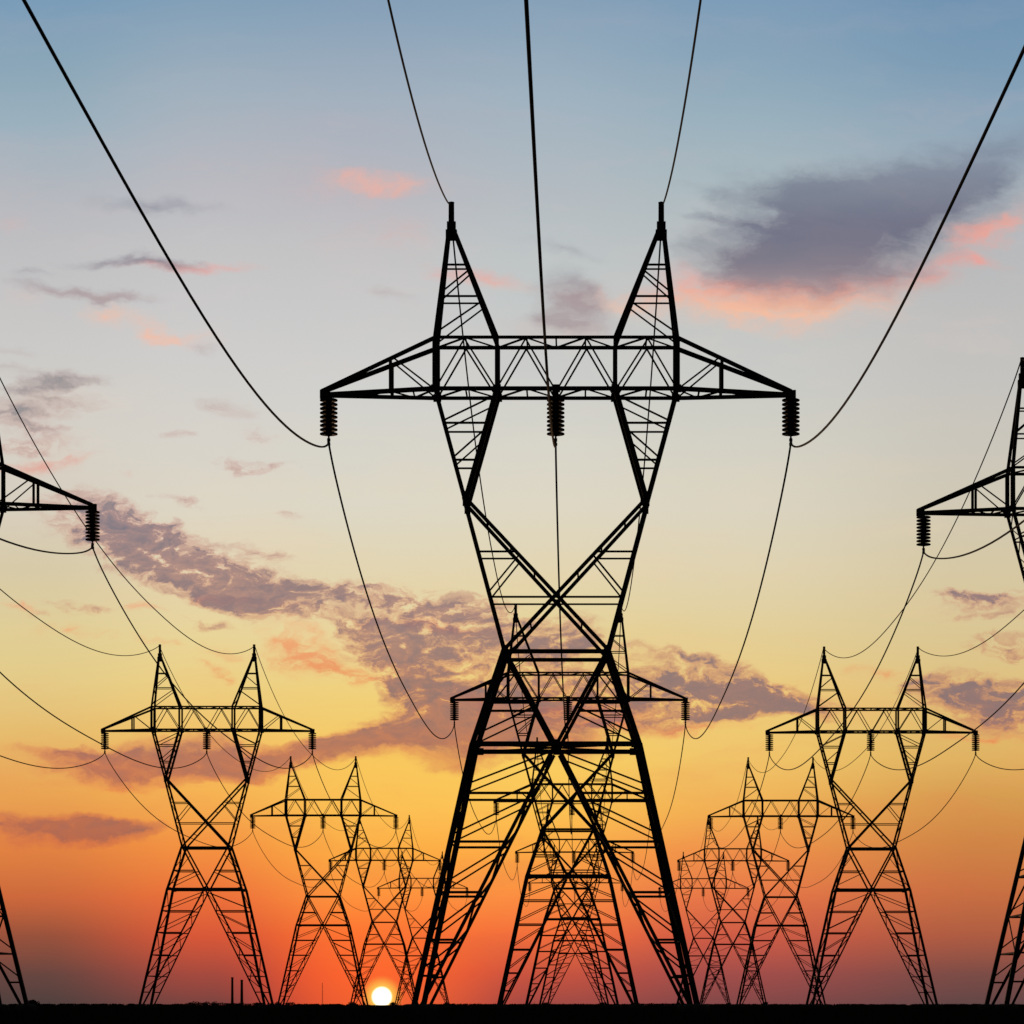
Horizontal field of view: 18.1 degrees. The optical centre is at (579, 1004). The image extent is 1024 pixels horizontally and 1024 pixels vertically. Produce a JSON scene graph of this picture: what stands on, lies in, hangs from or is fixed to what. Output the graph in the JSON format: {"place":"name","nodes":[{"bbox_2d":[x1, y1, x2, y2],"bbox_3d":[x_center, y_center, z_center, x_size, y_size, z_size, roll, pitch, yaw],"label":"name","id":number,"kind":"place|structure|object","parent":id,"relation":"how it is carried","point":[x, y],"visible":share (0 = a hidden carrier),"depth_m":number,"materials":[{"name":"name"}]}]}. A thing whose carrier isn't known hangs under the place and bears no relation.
{"place":"outdoors","nodes":[
{"label":"outdoors","id":0,"kind":"place"},
{"bbox_2d":[0,0,1023,1004],"label":"sky","id":1,"kind":"structure","parent":0,"point":[274,151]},
{"bbox_2d":[0,1002,1023,1023],"bbox_3d":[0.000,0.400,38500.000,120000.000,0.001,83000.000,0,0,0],"label":"ground","id":2,"kind":"structure","parent":0,"point":[508,1006],"depth_m":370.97,"materials":[{"name":"black plant"}]},
{"bbox_2d":[22,999,39,1008],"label":"scrub bush","id":3,"kind":"object","parent":2,"relation":"on","point":[33,1001],"visible":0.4,"depth_m":255.62,"materials":[{"name":"black plant"}]},
{"bbox_2d":[0,438,99,1011],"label":"lattice pylon","id":4,"kind":"object","parent":2,"relation":"on","point":[92,515],"visible":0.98,"depth_m":196.98,"materials":[{"name":"metal"}]},
{"bbox_2d":[0,753,378,910],"bbox_3d":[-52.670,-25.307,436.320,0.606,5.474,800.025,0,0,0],"label":"power cable","id":5,"kind":"object","parent":4,"relation":"hanging from","point":[152,814],"visible":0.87,"depth_m":379.61,"materials":[{"name":"black metal"}]},
{"bbox_2d":[0,589,401,865],"bbox_3d":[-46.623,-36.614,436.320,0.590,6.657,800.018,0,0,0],"label":"earth wire","id":6,"kind":"object","parent":4,"relation":"hanging from","point":[178,686],"visible":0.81,"depth_m":351.77,"materials":[{"name":"black metal"}]},
{"bbox_2d":[0,378,442,864],"bbox_3d":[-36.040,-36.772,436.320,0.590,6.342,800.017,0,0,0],"label":"earth wire","id":7,"kind":"object","parent":4,"relation":"hanging from","point":[160,614],"visible":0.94,"depth_m":271.39,"materials":[{"name":"black metal"}]},
{"bbox_2d":[0,538,466,910],"bbox_3d":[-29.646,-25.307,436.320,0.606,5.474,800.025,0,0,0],"label":"power cable","id":8,"kind":"object","parent":4,"relation":"hanging from","point":[1,539],"visible":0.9,"depth_m":231.86,"materials":[{"name":"black metal"}]},
{"bbox_2d":[101,644,315,1008],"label":"lattice pylon","id":9,"kind":"object","parent":2,"relation":"on","point":[153,729],"visible":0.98,"depth_m":355.78,"materials":[{"name":"metal"}]},
{"bbox_2d":[0,672,421,910],"bbox_3d":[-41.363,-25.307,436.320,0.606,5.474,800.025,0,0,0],"label":"power cable","id":10,"kind":"object","parent":9,"relation":"hanging from","point":[174,768],"visible":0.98,"depth_m":318.49,"materials":[{"name":"black metal"}]},
{"bbox_2d":[231,977,233,1004],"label":"factory chimney","id":11,"kind":"object","parent":2,"relation":"on","point":[232,995],"visible":0.91,"depth_m":2879.04,"materials":[{"name":"brick"}]},
{"bbox_2d":[240,980,242,1004],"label":"factory chimney","id":12,"kind":"object","parent":2,"relation":"on","point":[241,994],"visible":0.91,"depth_m":2879.01,"materials":[{"name":"brick"}]},
{"bbox_2d":[250,756,398,1007],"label":"lattice pylon","id":13,"kind":"object","parent":2,"relation":"on","point":[285,814],"visible":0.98,"depth_m":515.48,"materials":[{"name":"metal"}]},
{"bbox_2d":[328,816,440,1006],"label":"lattice pylon","id":14,"kind":"object","parent":2,"relation":"on","point":[370,860],"visible":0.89,"depth_m":675.45,"materials":[{"name":"metal"}]},
{"bbox_2d":[377,851,468,1006],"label":"lattice pylon","id":15,"kind":"object","parent":2,"relation":"on","point":[399,887],"visible":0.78,"depth_m":835.44,"materials":[{"name":"metal"}]},
{"bbox_2d":[8,1001,1023,1004],"bbox_3d":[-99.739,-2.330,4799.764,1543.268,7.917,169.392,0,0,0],"label":"distant wood","id":16,"kind":"object","parent":2,"relation":"on","point":[256,1003],"visible":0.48,"depth_m":4753.66,"materials":[{"name":"black plant"}]},
{"bbox_2d":[320,201,799,1012],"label":"lattice pylon","id":17,"kind":"object","parent":2,"relation":"on","point":[550,747],"visible":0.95,"depth_m":159.16,"materials":[{"name":"metal"}]},
{"bbox_2d":[22,0,529,906],"bbox_3d":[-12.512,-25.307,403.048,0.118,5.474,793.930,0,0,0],"label":"power cable","id":18,"kind":"object","parent":17,"relation":"hanging from","point":[38,26],"visible":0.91,"depth_m":104.60,"materials":[{"name":"black metal"}]},
{"bbox_2d":[387,0,553,858],"bbox_3d":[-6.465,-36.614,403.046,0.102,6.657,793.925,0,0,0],"label":"earth wire","id":19,"kind":"object","parent":17,"relation":"attached to","point":[401,56],"visible":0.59,"depth_m":164.10,"materials":[{"name":"black metal"}]},
{"bbox_2d":[524,0,574,905],"bbox_3d":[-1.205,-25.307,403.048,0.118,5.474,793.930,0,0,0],"label":"power cable","id":20,"kind":"object","parent":17,"relation":"hanging from","point":[528,41],"visible":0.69,"depth_m":98.74,"materials":[{"name":"black metal"}]},
{"bbox_2d":[596,0,701,846],"bbox_3d":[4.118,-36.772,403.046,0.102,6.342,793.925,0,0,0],"label":"earth wire","id":21,"kind":"object","parent":17,"relation":"attached to","point":[692,54],"visible":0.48,"depth_m":154.40,"materials":[{"name":"black metal"}]},
{"bbox_2d":[622,45,1023,906],"bbox_3d":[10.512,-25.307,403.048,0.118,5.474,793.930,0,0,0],"label":"power cable","id":22,"kind":"object","parent":17,"relation":"hanging from","point":[1014,69],"visible":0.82,"depth_m":109.37,"materials":[{"name":"black metal"}]},
{"bbox_2d":[450,605,689,1008],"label":"lattice pylon","id":23,"kind":"object","parent":2,"relation":"on","point":[544,829],"visible":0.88,"depth_m":318.72,"materials":[{"name":"metal"}]},
{"bbox_2d":[493,737,647,1007],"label":"lattice pylon","id":24,"kind":"object","parent":2,"relation":"on","point":[570,919],"visible":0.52,"depth_m":478.66,"materials":[{"name":"metal"}]},
{"bbox_2d":[515,804,633,1006],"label":"lattice pylon","id":25,"kind":"object","parent":2,"relation":"on","point":[559,851],"visible":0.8,"depth_m":638.63,"materials":[{"name":"metal"}]},
{"bbox_2d":[528,845,623,1006],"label":"lattice pylon","id":26,"kind":"object","parent":2,"relation":"on","point":[560,950],"visible":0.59,"depth_m":798.66,"materials":[{"name":"metal"}]},
{"bbox_2d":[658,852,749,1006],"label":"lattice pylon","id":27,"kind":"object","parent":2,"relation":"on","point":[704,956],"visible":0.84,"depth_m":837.17,"materials":[{"name":"metal"}]},
{"bbox_2d":[677,816,789,1006],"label":"lattice pylon","id":28,"kind":"object","parent":2,"relation":"on","point":[746,860],"visible":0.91,"depth_m":677.12,"materials":[{"name":"metal"}]},
{"bbox_2d":[708,757,855,1007],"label":"lattice pylon","id":29,"kind":"object","parent":2,"relation":"on","point":[780,827],"visible":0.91,"depth_m":517.43,"materials":[{"name":"metal"}]},
{"bbox_2d":[660,520,1023,911],"bbox_3d":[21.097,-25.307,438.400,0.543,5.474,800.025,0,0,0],"label":"power cable","id":30,"kind":"object","parent":29,"relation":"hanging from","point":[1003,535],"visible":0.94,"depth_m":223.07,"materials":[{"name":"black metal"}]},
{"bbox_2d":[703,682,1023,911],"bbox_3d":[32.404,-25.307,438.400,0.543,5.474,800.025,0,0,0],"label":"power cable","id":31,"kind":"object","parent":29,"relation":"hanging from","point":[892,769],"visible":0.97,"depth_m":327.44,"materials":[{"name":"black metal"}]},
{"bbox_2d":[748,755,1023,910],"bbox_3d":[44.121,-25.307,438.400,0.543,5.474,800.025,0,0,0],"label":"power cable","id":32,"kind":"object","parent":29,"relation":"hanging from","point":[916,831],"visible":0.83,"depth_m":407.10,"materials":[{"name":"black metal"}]},
{"bbox_2d":[765,646,979,1008],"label":"lattice pylon","id":33,"kind":"object","parent":2,"relation":"on","point":[896,731],"visible":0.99,"depth_m":357.70,"materials":[{"name":"metal"}]},
{"bbox_2d":[683,359,1023,866],"bbox_3d":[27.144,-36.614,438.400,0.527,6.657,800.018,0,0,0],"label":"earth wire","id":34,"kind":"object","parent":33,"relation":"hanging from","point":[910,598],"visible":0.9,"depth_m":258.95,"materials":[{"name":"black metal"}]},
{"bbox_2d":[725,610,1023,864],"bbox_3d":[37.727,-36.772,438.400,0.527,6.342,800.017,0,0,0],"label":"earth wire","id":35,"kind":"object","parent":33,"relation":"hanging from","point":[897,699],"visible":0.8,"depth_m":369.20,"materials":[{"name":"black metal"}]},
{"bbox_2d":[916,357,1023,1010],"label":"lattice pylon","id":36,"kind":"object","parent":2,"relation":"on","point":[923,527],"visible":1,"depth_m":198.25,"materials":[{"name":"metal"}]}
]}

